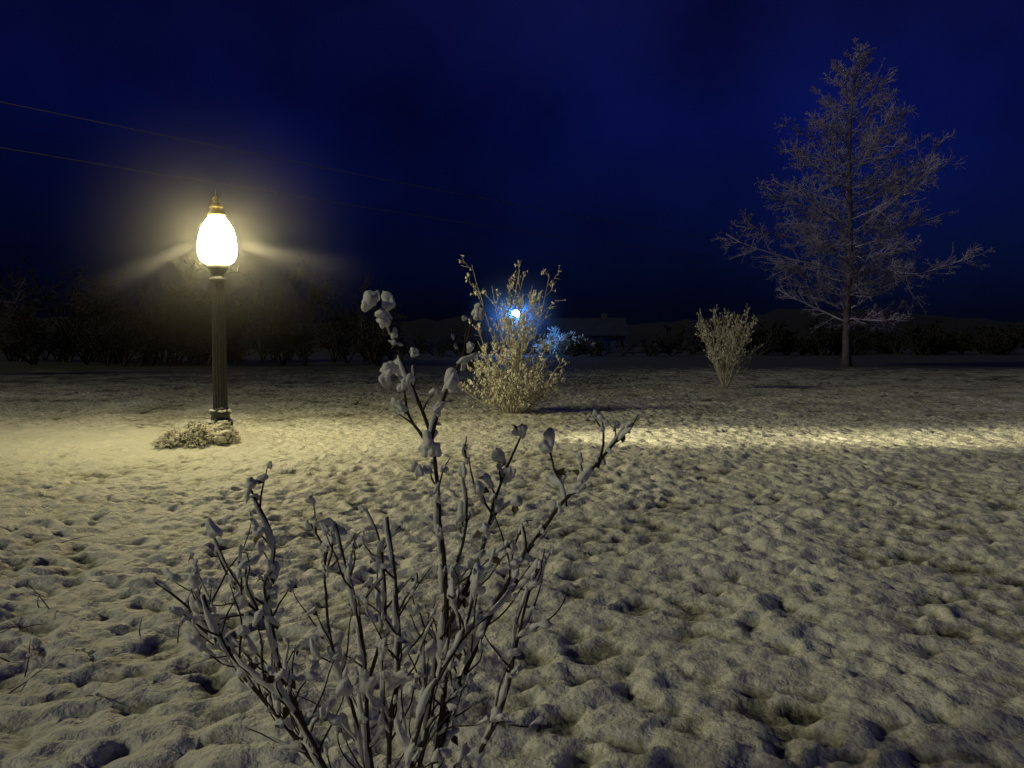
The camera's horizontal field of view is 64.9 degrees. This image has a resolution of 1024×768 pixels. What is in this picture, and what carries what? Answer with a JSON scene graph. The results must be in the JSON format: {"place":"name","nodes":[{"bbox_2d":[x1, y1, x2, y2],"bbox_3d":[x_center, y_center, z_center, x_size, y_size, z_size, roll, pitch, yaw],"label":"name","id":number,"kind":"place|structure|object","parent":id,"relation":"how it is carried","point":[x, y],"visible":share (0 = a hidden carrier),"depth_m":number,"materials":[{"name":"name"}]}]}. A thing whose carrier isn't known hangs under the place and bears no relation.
{"place":"outdoors","nodes":[
{"label":"outdoors","id":0,"kind":"place"},
{"bbox_2d":[0,348,1023,767],"bbox_3d":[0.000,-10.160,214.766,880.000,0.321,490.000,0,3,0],"label":"snowy ground","id":1,"kind":"structure","parent":0,"point":[790,560],"depth_m":6.13,"materials":[{"name":"white snow"}]},
{"bbox_2d":[0,273,29,351],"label":"bare tree","id":2,"kind":"object","parent":1,"relation":"on","point":[3,317],"visible":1,"depth_m":38.03,"materials":[{"name":"black plant"}]},
{"bbox_2d":[0,535,179,721],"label":"dead weeds","id":3,"kind":"object","parent":1,"relation":"on","point":[29,655],"visible":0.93,"depth_m":4.18,"materials":[{"name":"brown plant"}]},
{"bbox_2d":[150,420,241,448],"bbox_3d":[-4.825,0.765,12.311,1.391,0.429,1.067,0,3,0],"label":"groundcover plant","id":4,"kind":"object","parent":1,"relation":"on","point":[216,432],"visible":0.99,"depth_m":12.13,"materials":[{"name":"beige plant"}]},
{"bbox_2d":[197,189,236,429],"bbox_3d":[-4.650,-1.122,12.758,0.590,3.892,0.590,0,3,0],"label":"street lamp","id":5,"kind":"object","parent":1,"relation":"on","point":[217,248],"visible":0.93,"depth_m":12.66,"materials":[{"name":"metal"}]},
{"bbox_2d":[148,290,637,767],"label":"snowy shrub","id":6,"kind":"object","parent":1,"relation":"on","point":[476,623],"visible":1,"depth_m":2.27,"materials":[{"name":"grey plant"}]},
{"bbox_2d":[0,101,855,354],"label":"power line","id":7,"kind":"object","parent":1,"relation":"on","point":[355,205],"visible":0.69,"depth_m":33.83,"materials":[{"name":"brown wood"}]},
{"bbox_2d":[0,254,1023,366],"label":"distant treeline","id":8,"kind":"object","parent":1,"relation":"on","point":[105,340],"visible":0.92,"depth_m":57.79,"materials":[{"name":"black plant"}]},
{"bbox_2d":[457,255,569,413],"bbox_3d":[-0.008,-1.034,17.544,2.357,3.506,2.530,-3,4,-39],"label":"frosted bush","id":9,"kind":"object","parent":1,"relation":"on","point":[506,395],"visible":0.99,"depth_m":17.39,"materials":[{"name":"beige plant"}]},
{"bbox_2d":[512,308,518,339],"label":"yard light","id":10,"kind":"object","parent":1,"relation":"on","point":[515,309],"visible":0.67,"depth_m":91.47,"materials":[{"name":"white glass"}]},
{"bbox_2d":[533,326,595,354],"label":"snowy hedge","id":11,"kind":"object","parent":1,"relation":"on","point":[561,340],"visible":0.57,"depth_m":92.37,"materials":[{"name":"plant"}]},
{"bbox_2d":[548,336,625,353],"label":"walls","id":12,"kind":"structure","parent":1,"relation":"on","point":[613,349],"depth_m":98.88,"materials":[{"name":"black"}]},
{"bbox_2d":[545,318,629,335],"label":"roof","id":13,"kind":"structure","parent":12,"relation":"on","point":[598,326],"depth_m":100.31,"materials":[{"name":"black"}]},
{"bbox_2d":[602,313,607,317],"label":"chimney","id":14,"kind":"object","parent":13,"relation":"on","point":[604,315],"visible":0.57,"depth_m":103.12,"materials":[{"name":"brown wood"}]},
{"bbox_2d":[562,338,621,346],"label":"windows","id":15,"kind":"structure","parent":12,"relation":"attached to","point":[606,341],"depth_m":98.78,"materials":[{"name":"black glass"}]},
{"bbox_2d":[588,338,595,352],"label":"door","id":16,"kind":"structure","parent":12,"relation":"attached to","point":[594,341],"depth_m":98.78,"materials":[{"name":"brown wood"}]},
{"bbox_2d":[695,304,763,388],"bbox_3d":[7.151,-1.236,26.610,2.297,2.881,2.617,1,3,15],"label":"frosted bush","id":17,"kind":"object","parent":1,"relation":"on","point":[724,354],"visible":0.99,"depth_m":26.65,"materials":[{"name":"plant"}]},
{"bbox_2d":[712,37,994,366],"bbox_3d":[20.582,-10.835,48.902,15.608,20.045,14.185,0,3,0],"label":"frosted tree","id":18,"kind":"object","parent":1,"relation":"on","point":[849,261],"visible":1,"depth_m":48.73,"materials":[{"name":"grey plant"}]},
{"bbox_2d":[0,309,1023,347],"bbox_3d":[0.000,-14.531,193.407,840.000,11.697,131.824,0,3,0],"label":"hills","id":19,"kind":"structure","parent":0,"point":[432,330],"depth_m":186.14,"materials":[{"name":"black"}]},
{"bbox_2d":[0,0,1023,324],"label":"sky","id":20,"kind":"structure","parent":0,"point":[663,115],"materials":[{"name":"blue"}]}
]}

